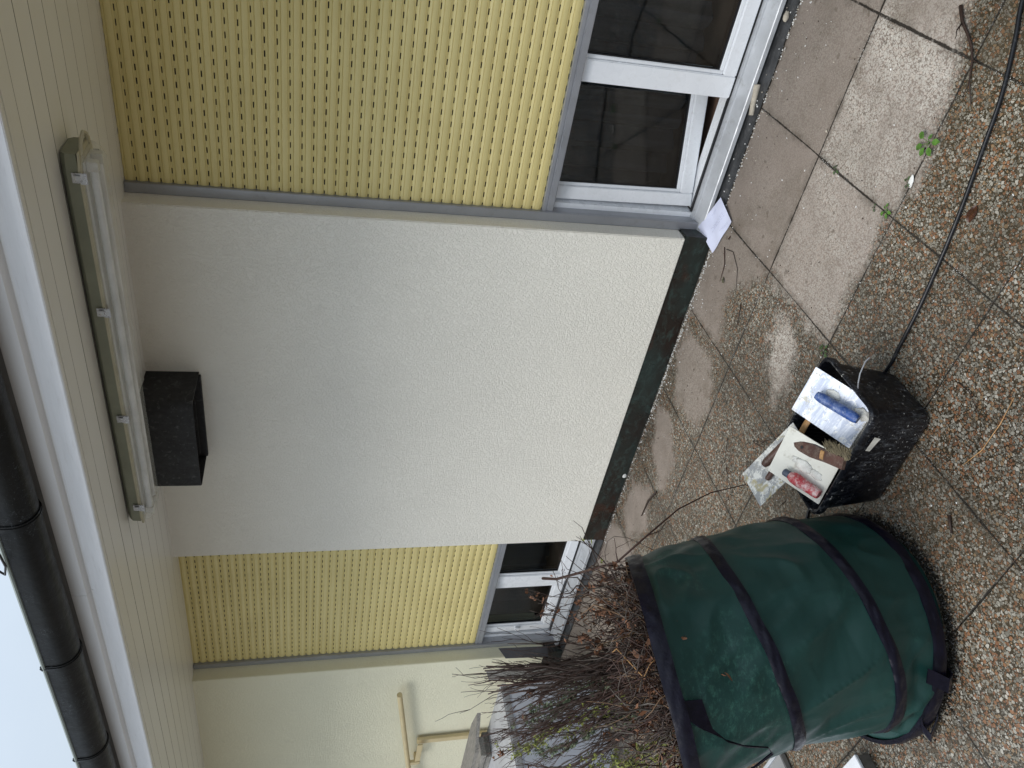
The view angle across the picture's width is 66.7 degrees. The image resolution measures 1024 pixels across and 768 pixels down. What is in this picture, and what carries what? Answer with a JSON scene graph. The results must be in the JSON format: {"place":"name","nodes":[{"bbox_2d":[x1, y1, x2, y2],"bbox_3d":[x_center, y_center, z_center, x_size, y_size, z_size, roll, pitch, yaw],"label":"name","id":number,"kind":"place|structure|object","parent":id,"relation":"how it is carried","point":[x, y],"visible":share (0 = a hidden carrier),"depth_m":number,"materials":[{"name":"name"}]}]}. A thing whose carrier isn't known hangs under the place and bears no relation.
{"place":"outdoors","nodes":[
{"label":"outdoors","id":0,"kind":"place"},
{"bbox_2d":[0,553,76,767],"label":"sky","id":1,"kind":"structure","parent":0,"point":[32,735],"materials":[{"name":"white"}]},
{"bbox_2d":[435,664,611,721],"bbox_3d":[0.229,0.932,2.545,0.404,0.927,0.089,-75,20,43],"label":"twig","id":2,"kind":"object","parent":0,"point":[504,689],"visible":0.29,"depth_m":2.54,"materials":[{"name":"brown wood"}]},
{"bbox_2d":[559,0,1023,767],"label":"terrace floor","id":3,"kind":"structure","parent":0,"point":[793,300],"depth_m":2.55,"materials":[{"name":"grey concrete"}]},
{"bbox_2d":[0,0,785,767],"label":"house","id":4,"kind":"structure","parent":3,"relation":"on","point":[408,288],"depth_m":3.54,"materials":[{"name":"white paint"}]},
{"bbox_2d":[60,130,156,522],"bbox_3d":[-1.414,-0.108,2.803,0.192,0.104,1.657,73,157,49],"label":"fluorescent lamp","id":5,"kind":"object","parent":4,"relation":"attached to","point":[82,161],"visible":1,"depth_m":2.63,"materials":[{"name":"white plastic"}]},
{"bbox_2d":[140,371,207,485],"bbox_3d":[-1.577,0.221,3.638,0.236,0.244,0.528,73,157,49],"label":"duct box","id":6,"kind":"object","parent":4,"relation":"attached to","point":[172,402],"visible":0.94,"depth_m":3.53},
{"bbox_2d":[397,692,486,767],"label":"handrail","id":7,"kind":"object","parent":4,"relation":"attached to","point":[429,739],"visible":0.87,"depth_m":6.11,"materials":[{"name":"beige metal"}]},
{"bbox_2d":[498,646,547,657],"bbox_3d":[0.038,0.915,2.653,0.076,0.161,0.035,-45,46,70],"label":"dark plank","id":8,"kind":"object","parent":4,"relation":"part of","point":[544,649],"visible":0.87,"depth_m":2.65,"materials":[{"name":"wood"}]},
{"bbox_2d":[484,540,594,644],"bbox_3d":[-0.820,1.344,5.117,0.189,2.594,1.348,73,157,49],"label":"window","id":9,"kind":"structure","parent":4,"relation":"in","point":[577,552],"depth_m":5.42,"materials":[{"name":"white plastic"}]},
{"bbox_2d":[554,0,785,232],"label":"window","id":10,"kind":"structure","parent":4,"relation":"in","point":[754,25],"depth_m":3.39,"materials":[{"name":"white plastic"}]},
{"bbox_2d":[487,679,617,767],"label":"storage box","id":11,"kind":"object","parent":3,"relation":"on","point":[494,724],"visible":0.17,"depth_m":4.82,"materials":[{"name":"grey plastic"}]},
{"bbox_2d":[481,732,491,767],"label":"wood block","id":12,"kind":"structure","parent":11,"relation":"on","point":[488,757],"depth_m":5.21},
{"bbox_2d":[474,737,485,767],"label":"short board","id":13,"kind":"object","parent":12,"relation":"on","point":[480,760],"visible":0.59,"depth_m":5.17,"materials":[{"name":"grey wood"}]},
{"bbox_2d":[461,713,480,767],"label":"pointed board","id":14,"kind":"object","parent":13,"relation":"on","point":[470,754],"visible":1,"depth_m":5.27,"materials":[{"name":"grey wood"}]},
{"bbox_2d":[559,540,602,651],"bbox_3d":[0.455,1.466,5.381,0.080,0.036,1.250,73,157,49],"label":"drain strip","id":15,"kind":"object","parent":3,"relation":"on","point":[574,607],"visible":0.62,"depth_m":5.34,"materials":[{"name":"grey metal"}]},
{"bbox_2d":[641,491,656,515],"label":"fallen twig","id":16,"kind":"object","parent":3,"relation":"on","point":[654,493],"visible":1,"depth_m":4.32,"materials":[{"name":"wood"}]},
{"bbox_2d":[604,0,812,542],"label":"plaster crumbs","id":17,"kind":"object","parent":3,"relation":"on","point":[653,408],"visible":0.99,"depth_m":3.83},
{"bbox_2d":[698,198,730,252],"bbox_3d":[0.935,-0.736,3.610,0.213,0.049,0.145,-69,25,53],"label":"paper sheet","id":18,"kind":"object","parent":3,"relation":"on","point":[713,226],"visible":1,"depth_m":3.61,"materials":[{"name":"white paper"}]},
{"bbox_2d":[714,438,732,526],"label":"fallen twig","id":19,"kind":"object","parent":3,"relation":"on","point":[728,480],"visible":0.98,"depth_m":3.49,"materials":[{"name":"brown wood"}]},
{"bbox_2d":[713,0,799,206],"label":"drain strip","id":20,"kind":"object","parent":3,"relation":"on","point":[774,51],"visible":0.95,"depth_m":3.29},
{"bbox_2d":[749,84,760,114],"bbox_3d":[1.028,-1.208,3.311,0.033,0.033,0.126,61,147,62],"label":"mortar stick","id":21,"kind":"object","parent":20,"relation":"on","point":[756,88],"visible":1,"depth_m":3.30,"materials":[{"name":"beige concrete"}]},
{"bbox_2d":[783,11,788,21],"bbox_3d":[1.091,-1.462,3.098,0.023,0.022,0.040,73,157,49],"label":"mortar chunk","id":22,"kind":"object","parent":20,"relation":"on","point":[785,16],"visible":1,"depth_m":3.09,"materials":[{"name":"beige concrete"}]},
{"bbox_2d":[763,753,790,767],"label":"stone block","id":23,"kind":"object","parent":3,"relation":"on","point":[780,761],"visible":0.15,"depth_m":3.07,"materials":[{"name":"stone"}]},
{"bbox_2d":[625,513,952,767],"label":"garden bag","id":24,"kind":"object","parent":3,"relation":"on","point":[807,631],"visible":1,"depth_m":2.18,"materials":[{"name":"green fabric"}]},
{"bbox_2d":[486,667,570,679],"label":"twig","id":25,"kind":"object","parent":24,"relation":"in","point":[508,673],"visible":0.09,"depth_m":2.70,"materials":[{"name":"brown wood"}]},
{"bbox_2d":[478,683,592,748],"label":"twig","id":26,"kind":"object","parent":24,"relation":"in","point":[501,739],"visible":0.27,"depth_m":2.78,"materials":[{"name":"brown plant"}]},
{"bbox_2d":[453,652,628,680],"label":"twig","id":27,"kind":"object","parent":24,"relation":"in","point":[542,668],"visible":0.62,"depth_m":2.53,"materials":[{"name":"brown plant"}]},
{"bbox_2d":[480,667,601,720],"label":"twig","id":28,"kind":"object","parent":24,"relation":"in","point":[526,700],"visible":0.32,"depth_m":2.69,"materials":[{"name":"brown wood"}]},
{"bbox_2d":[473,636,623,679],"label":"twig","id":29,"kind":"object","parent":24,"relation":"in","point":[547,671],"visible":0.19,"depth_m":2.64,"materials":[{"name":"brown plant"}]},
{"bbox_2d":[483,695,623,760],"bbox_3d":[0.293,1.115,2.771,0.155,0.687,0.840,70,155,54],"label":"twig","id":30,"kind":"object","parent":24,"relation":"in","point":[493,757],"visible":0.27,"depth_m":2.86,"materials":[{"name":"brown plant"}]},
{"bbox_2d":[466,652,644,708],"bbox_3d":[0.285,0.950,2.531,0.507,0.826,0.171,-48,43,68],"label":"twig","id":31,"kind":"object","parent":24,"relation":"in","point":[542,685],"visible":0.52,"depth_m":2.53,"materials":[{"name":"brown wood"}]},
{"bbox_2d":[500,679,612,767],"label":"twig","id":32,"kind":"object","parent":24,"relation":"in","point":[545,735],"visible":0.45,"depth_m":2.61,"materials":[{"name":"brown wood"}]},
{"bbox_2d":[486,631,639,690],"bbox_3d":[0.321,0.868,2.500,0.272,0.775,0.164,-60,33,62],"label":"twig","id":33,"kind":"object","parent":24,"relation":"in","point":[571,661],"visible":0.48,"depth_m":2.51,"materials":[{"name":"brown plant"}]},
{"bbox_2d":[506,707,663,767],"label":"twig","id":34,"kind":"object","parent":24,"relation":"in","point":[581,761],"visible":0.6,"depth_m":2.77,"materials":[{"name":"brown plant"}]},
{"bbox_2d":[572,536,631,589],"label":"forked twig","id":35,"kind":"object","parent":24,"relation":"in","point":[595,553],"visible":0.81,"depth_m":2.49,"materials":[{"name":"brown wood"}]},
{"bbox_2d":[608,735,649,766],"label":"twig","id":36,"kind":"object","parent":24,"relation":"in","point":[632,743],"visible":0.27,"depth_m":2.56,"materials":[{"name":"brown plant"}]},
{"bbox_2d":[599,729,674,767],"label":"lichen twig","id":37,"kind":"object","parent":24,"relation":"in","point":[625,763],"visible":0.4,"depth_m":2.39,"materials":[{"name":"brown plant"}]},
{"bbox_2d":[602,747,679,767],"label":"lichen twig","id":38,"kind":"object","parent":24,"relation":"in","point":[657,757],"visible":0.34,"depth_m":2.44,"materials":[{"name":"brown plant"}]},
{"bbox_2d":[542,484,745,579],"bbox_3d":[0.455,0.589,2.560,0.526,0.584,0.246,-75,20,43],"label":"long twig","id":39,"kind":"object","parent":24,"relation":"in","point":[617,561],"visible":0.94,"depth_m":2.41,"materials":[{"name":"brown plant"}]},
{"bbox_2d":[560,521,731,767],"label":"twig tangle","id":40,"kind":"object","parent":24,"relation":"in","point":[639,649],"visible":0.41,"depth_m":2.23,"materials":[{"name":"brown plant"}]},
{"bbox_2d":[453,665,631,708],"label":"twig","id":41,"kind":"object","parent":40,"relation":"in","point":[587,675],"visible":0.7,"depth_m":2.48,"materials":[{"name":"brown wood"}]},
{"bbox_2d":[496,698,589,756],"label":"leafy twig","id":42,"kind":"object","parent":40,"relation":"in","point":[500,752],"visible":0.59,"depth_m":2.87,"materials":[{"name":"brown plant"}]},
{"bbox_2d":[461,661,630,698],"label":"twig","id":43,"kind":"object","parent":40,"relation":"in","point":[529,681],"visible":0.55,"depth_m":2.50,"materials":[{"name":"brown wood"}]},
{"bbox_2d":[469,640,628,696],"bbox_3d":[0.279,0.891,2.445,0.249,0.878,0.129,-68,25,54],"label":"twig","id":44,"kind":"object","parent":40,"relation":"in","point":[575,669],"visible":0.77,"depth_m":2.46,"materials":[{"name":"brown plant"}]},
{"bbox_2d":[477,709,622,760],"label":"twig","id":45,"kind":"object","parent":40,"relation":"in","point":[586,721],"visible":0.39,"depth_m":2.73,"materials":[{"name":"brown wood"}]},
{"bbox_2d":[485,666,615,721],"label":"twig","id":46,"kind":"object","parent":40,"relation":"in","point":[527,691],"visible":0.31,"depth_m":2.58,"materials":[{"name":"brown plant"}]},
{"bbox_2d":[480,618,643,652],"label":"twig","id":47,"kind":"object","parent":40,"relation":"in","point":[554,641],"visible":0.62,"depth_m":2.50,"materials":[{"name":"brown plant"}]},
{"bbox_2d":[510,675,615,735],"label":"lichen twig","id":48,"kind":"object","parent":40,"relation":"on","point":[549,704],"visible":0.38,"depth_m":2.63,"materials":[{"name":"brown plant"}]},
{"bbox_2d":[496,654,629,697],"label":"twig","id":49,"kind":"object","parent":40,"relation":"on","point":[554,673],"visible":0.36,"depth_m":2.58,"materials":[{"name":"brown plant"}]},
{"bbox_2d":[508,670,618,733],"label":"twig","id":50,"kind":"object","parent":40,"relation":"in","point":[562,709],"visible":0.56,"depth_m":2.56,"materials":[{"name":"brown plant"}]},
{"bbox_2d":[497,688,631,749],"bbox_3d":[0.341,0.983,2.458,0.078,0.750,0.387,52,139,67],"label":"twig","id":51,"kind":"object","parent":40,"relation":"in","point":[557,728],"visible":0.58,"depth_m":2.45,"materials":[{"name":"brown wood"}]},
{"bbox_2d":[503,666,625,726],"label":"twig","id":52,"kind":"object","parent":40,"relation":"on","point":[575,696],"visible":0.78,"depth_m":2.56,"materials":[{"name":"brown plant"}]},
{"bbox_2d":[501,708,633,747],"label":"twig","id":53,"kind":"object","parent":40,"relation":"on","point":[557,726],"visible":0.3,"depth_m":2.78,"materials":[{"name":"brown wood"}]},
{"bbox_2d":[495,715,640,761],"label":"lichen twig","id":54,"kind":"object","parent":40,"relation":"on","point":[519,753],"visible":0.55,"depth_m":2.73,"materials":[{"name":"brown plant"}]},
{"bbox_2d":[506,636,633,672],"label":"twig","id":55,"kind":"object","parent":40,"relation":"in","point":[580,662],"visible":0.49,"depth_m":2.48,"materials":[{"name":"brown plant"}]},
{"bbox_2d":[511,661,631,702],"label":"twig","id":56,"kind":"object","parent":40,"relation":"in","point":[562,685],"visible":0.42,"depth_m":2.43,"materials":[{"name":"brown wood"}]},
{"bbox_2d":[525,554,618,622],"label":"thin twig","id":57,"kind":"object","parent":40,"relation":"in","point":[602,602],"visible":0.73,"depth_m":2.42,"materials":[{"name":"brown wood"}]},
{"bbox_2d":[502,620,641,650],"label":"twig","id":58,"kind":"object","parent":40,"relation":"in","point":[586,635],"visible":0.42,"depth_m":2.46,"materials":[{"name":"brown plant"}]},
{"bbox_2d":[485,692,662,754],"bbox_3d":[0.231,1.028,2.489,0.113,0.627,0.349,73,157,49],"label":"twig","id":59,"kind":"object","parent":40,"relation":"in","point":[540,729],"visible":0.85,"depth_m":2.50,"materials":[{"name":"brown plant"}]},
{"bbox_2d":[519,681,628,718],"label":"twig","id":60,"kind":"object","parent":40,"relation":"on","point":[567,693],"visible":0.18,"depth_m":2.69,"materials":[{"name":"brown plant"}]},
{"bbox_2d":[513,671,638,700],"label":"twig","id":61,"kind":"object","parent":40,"relation":"in","point":[576,688],"visible":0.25,"depth_m":2.57,"materials":[{"name":"brown wood"}]},
{"bbox_2d":[529,709,623,767],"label":"twig","id":62,"kind":"object","parent":40,"relation":"in","point":[564,751],"visible":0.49,"depth_m":2.77,"materials":[{"name":"brown plant"}]},
{"bbox_2d":[529,581,624,649],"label":"thin twig","id":63,"kind":"object","parent":40,"relation":"in","point":[553,619],"visible":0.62,"depth_m":2.51,"materials":[{"name":"brown wood"}]},
{"bbox_2d":[536,706,620,766],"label":"twig","id":64,"kind":"object","parent":40,"relation":"on","point":[553,758],"visible":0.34,"depth_m":2.99,"materials":[{"name":"brown plant"}]},
{"bbox_2d":[524,683,633,730],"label":"twig","id":65,"kind":"object","parent":40,"relation":"in","point":[559,708],"visible":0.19,"depth_m":2.59,"materials":[{"name":"brown plant"}]},
{"bbox_2d":[525,568,632,607],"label":"thin twig","id":66,"kind":"object","parent":40,"relation":"on","point":[587,592],"visible":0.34,"depth_m":2.54,"materials":[{"name":"brown wood"}]},
{"bbox_2d":[528,688,635,748],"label":"lichen twig","id":67,"kind":"object","parent":40,"relation":"on","point":[586,718],"visible":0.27,"depth_m":2.59,"materials":[{"name":"brown plant"}]},
{"bbox_2d":[522,710,646,731],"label":"twig","id":68,"kind":"object","parent":40,"relation":"in","point":[595,719],"visible":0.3,"depth_m":2.58,"materials":[{"name":"brown wood"}]},
{"bbox_2d":[539,681,630,755],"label":"twig","id":69,"kind":"object","parent":40,"relation":"on","point":[576,730],"visible":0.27,"depth_m":2.62,"materials":[{"name":"brown plant"}]},
{"bbox_2d":[520,688,653,724],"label":"twig","id":70,"kind":"object","parent":40,"relation":"in","point":[635,699],"visible":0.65,"depth_m":2.36,"materials":[{"name":"brown plant"}]},
{"bbox_2d":[532,594,642,637],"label":"thin twig","id":71,"kind":"object","parent":40,"relation":"in","point":[546,602],"visible":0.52,"depth_m":2.46,"materials":[{"name":"brown wood"}]},
{"bbox_2d":[531,708,644,759],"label":"lichen twig","id":72,"kind":"object","parent":40,"relation":"on","point":[542,750],"visible":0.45,"depth_m":2.66,"materials":[{"name":"brown plant"}]},
{"bbox_2d":[526,649,649,690],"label":"twig","id":73,"kind":"object","parent":40,"relation":"on","point":[566,686],"visible":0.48,"depth_m":2.40,"materials":[{"name":"brown plant"}]},
{"bbox_2d":[510,715,666,767],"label":"twig","id":74,"kind":"object","parent":40,"relation":"in","point":[598,721],"visible":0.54,"depth_m":2.60,"materials":[{"name":"brown plant"}]},
{"bbox_2d":[546,671,636,711],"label":"twig","id":75,"kind":"object","parent":40,"relation":"in","point":[589,691],"visible":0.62,"depth_m":2.42,"materials":[{"name":"brown plant"}]},
{"bbox_2d":[547,664,636,681],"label":"twig","id":76,"kind":"object","parent":40,"relation":"in","point":[592,669],"visible":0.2,"depth_m":2.47,"materials":[{"name":"brown wood"}]},
{"bbox_2d":[548,677,640,756],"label":"twig","id":77,"kind":"object","parent":40,"relation":"in","point":[589,725],"visible":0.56,"depth_m":2.46,"materials":[{"name":"brown plant"}]},
{"bbox_2d":[543,602,646,631],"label":"thin twig","id":78,"kind":"object","parent":40,"relation":"in","point":[558,610],"visible":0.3,"depth_m":2.38,"materials":[{"name":"brown plant"}]},
{"bbox_2d":[557,678,634,734],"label":"twig","id":79,"kind":"object","parent":40,"relation":"in","point":[576,719],"visible":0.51,"depth_m":2.33,"materials":[{"name":"brown plant"}]},
{"bbox_2d":[558,723,639,767],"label":"twig","id":80,"kind":"object","parent":40,"relation":"in","point":[589,744],"visible":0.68,"depth_m":2.64,"materials":[{"name":"brown plant"}]},
{"bbox_2d":[577,633,627,643],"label":"leafy twig","id":81,"kind":"object","parent":40,"relation":"in","point":[598,639],"visible":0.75,"depth_m":2.48,"materials":[{"name":"brown plant"}]},
{"bbox_2d":[555,719,653,767],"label":"twig","id":82,"kind":"object","parent":40,"relation":"in","point":[609,744],"visible":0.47,"depth_m":2.54,"materials":[{"name":"brown plant"}]},
{"bbox_2d":[574,599,634,629],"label":"leafy twig","id":83,"kind":"object","parent":40,"relation":"in","point":[579,604],"visible":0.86,"depth_m":2.36,"materials":[{"name":"brown plant"}]},
{"bbox_2d":[567,715,646,767],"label":"twig","id":84,"kind":"object","parent":40,"relation":"in","point":[615,737],"visible":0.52,"depth_m":2.54,"materials":[{"name":"brown plant"}]},
{"bbox_2d":[582,582,640,616],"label":"thin twig","id":85,"kind":"object","parent":40,"relation":"in","point":[590,587],"visible":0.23,"depth_m":2.38,"materials":[{"name":"brown wood"}]},
{"bbox_2d":[566,733,658,767],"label":"lichen twig","id":86,"kind":"object","parent":40,"relation":"on","point":[614,756],"visible":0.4,"depth_m":2.54,"materials":[{"name":"brown plant"}]},
{"bbox_2d":[573,707,653,765],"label":"twig","id":87,"kind":"object","parent":40,"relation":"on","point":[612,737],"visible":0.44,"depth_m":2.59,"materials":[{"name":"brown plant"}]},
{"bbox_2d":[581,709,667,767],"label":"twig","id":88,"kind":"object","parent":40,"relation":"on","point":[629,735],"visible":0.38,"depth_m":2.63,"materials":[{"name":"brown plant"}]},
{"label":"twig","id":89,"kind":"object","parent":40,"relation":"on","visible":0},
{"bbox_2d":[572,724,655,767],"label":"twig","id":90,"kind":"object","parent":89,"relation":"on","point":[600,746],"visible":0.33,"depth_m":2.62,"materials":[{"name":"brown plant"}]},
{"bbox_2d":[624,2,1023,755],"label":"floor grit","id":91,"kind":"object","parent":3,"relation":"on","point":[846,284],"visible":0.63,"depth_m":2.63,"materials":[{"name":"white stone"}]},
{"bbox_2d":[786,357,928,513],"bbox_3d":[1.112,0.137,2.502,0.303,0.252,0.533,73,157,49],"label":"mortar bucket","id":92,"kind":"object","parent":3,"relation":"on","point":[889,435],"visible":0.7,"depth_m":2.42,"materials":[{"name":"black plastic"}]},
{"bbox_2d":[743,423,798,505],"bbox_3d":[0.902,0.275,2.654,0.150,0.093,0.256,75,158,47],"label":"notched trowel","id":93,"kind":"object","parent":92,"relation":"in","point":[764,483],"visible":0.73,"depth_m":2.68,"materials":[{"name":"metal"}]},
{"bbox_2d":[768,426,837,503],"bbox_3d":[0.958,0.267,2.544,0.203,0.123,0.174,69,154,55],"label":"plastic float","id":94,"kind":"object","parent":92,"relation":"in","point":[802,473],"visible":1,"depth_m":2.54,"materials":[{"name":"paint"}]},
{"bbox_2d":[794,440,851,469],"bbox_3d":[0.947,0.196,2.376,0.208,0.060,0.078,42,130,71],"label":"wood brush","id":95,"kind":"object","parent":94,"relation":"on","point":[831,453],"visible":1,"depth_m":2.34,"materials":[{"name":"wood"}]},
{"bbox_2d":[799,419,810,433],"bbox_3d":[0.995,0.110,2.570,0.026,0.058,0.199,71,155,53],"label":"wood stick","id":96,"kind":"object","parent":92,"relation":"in","point":[804,426],"visible":0.18,"depth_m":2.58,"materials":[{"name":"wood"}]},
{"bbox_2d":[792,367,868,447],"bbox_3d":[1.001,0.073,2.429,0.204,0.131,0.164,73,157,49],"label":"steel trowel","id":97,"kind":"object","parent":92,"relation":"in","point":[832,407],"visible":0.98,"depth_m":2.42,"materials":[{"name":"metal"}]},
{"bbox_2d":[843,754,875,767],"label":"stone block","id":98,"kind":"object","parent":3,"relation":"on","point":[860,761],"depth_m":2.59,"materials":[{"name":"white stone"}]},
{"bbox_2d":[880,203,890,218],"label":"weed","id":99,"kind":"object","parent":3,"relation":"on","point":[885,215],"visible":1,"depth_m":2.56,"materials":[{"name":"green plant"}]},
{"bbox_2d":[851,507,965,741],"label":"soil crumbs","id":100,"kind":"object","parent":3,"relation":"on","point":[951,636],"visible":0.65,"depth_m":2.33,"materials":[{"name":"black soil"}]},
{"bbox_2d":[908,175,913,187],"bbox_3d":[1.260,-0.640,2.456,0.024,0.008,0.039,73,157,49],"label":"plaster flake","id":101,"kind":"object","parent":3,"relation":"on","point":[911,180],"visible":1,"depth_m":2.45,"materials":[{"name":"white paint"}]},
{"bbox_2d":[805,0,1023,518],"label":"cable","id":102,"kind":"object","parent":3,"relation":"on","point":[975,168],"visible":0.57,"depth_m":2.23,"materials":[{"name":"black rubber"}]},
{"bbox_2d":[916,131,939,155],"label":"weed","id":103,"kind":"object","parent":3,"relation":"on","point":[936,141],"visible":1,"depth_m":2.39,"materials":[{"name":"green plant"}]},
{"bbox_2d":[947,515,951,532],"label":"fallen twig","id":104,"kind":"object","parent":3,"relation":"on","point":[949,521],"visible":1,"depth_m":2.29,"materials":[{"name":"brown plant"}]},
{"bbox_2d":[955,5,980,103],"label":"fallen twig","id":105,"kind":"object","parent":3,"relation":"on","point":[962,22],"visible":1,"depth_m":2.25,"materials":[{"name":"brown wood"}]},
{"bbox_2d":[966,205,976,222],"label":"leaf","id":106,"kind":"object","parent":3,"relation":"on","point":[971,213],"visible":1,"depth_m":2.23,"materials":[{"name":"brown plant"}]},
{"bbox_2d":[958,398,1013,468],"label":"fallen twig","id":107,"kind":"object","parent":3,"relation":"on","point":[992,434],"visible":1,"depth_m":2.15,"materials":[{"name":"wood"}]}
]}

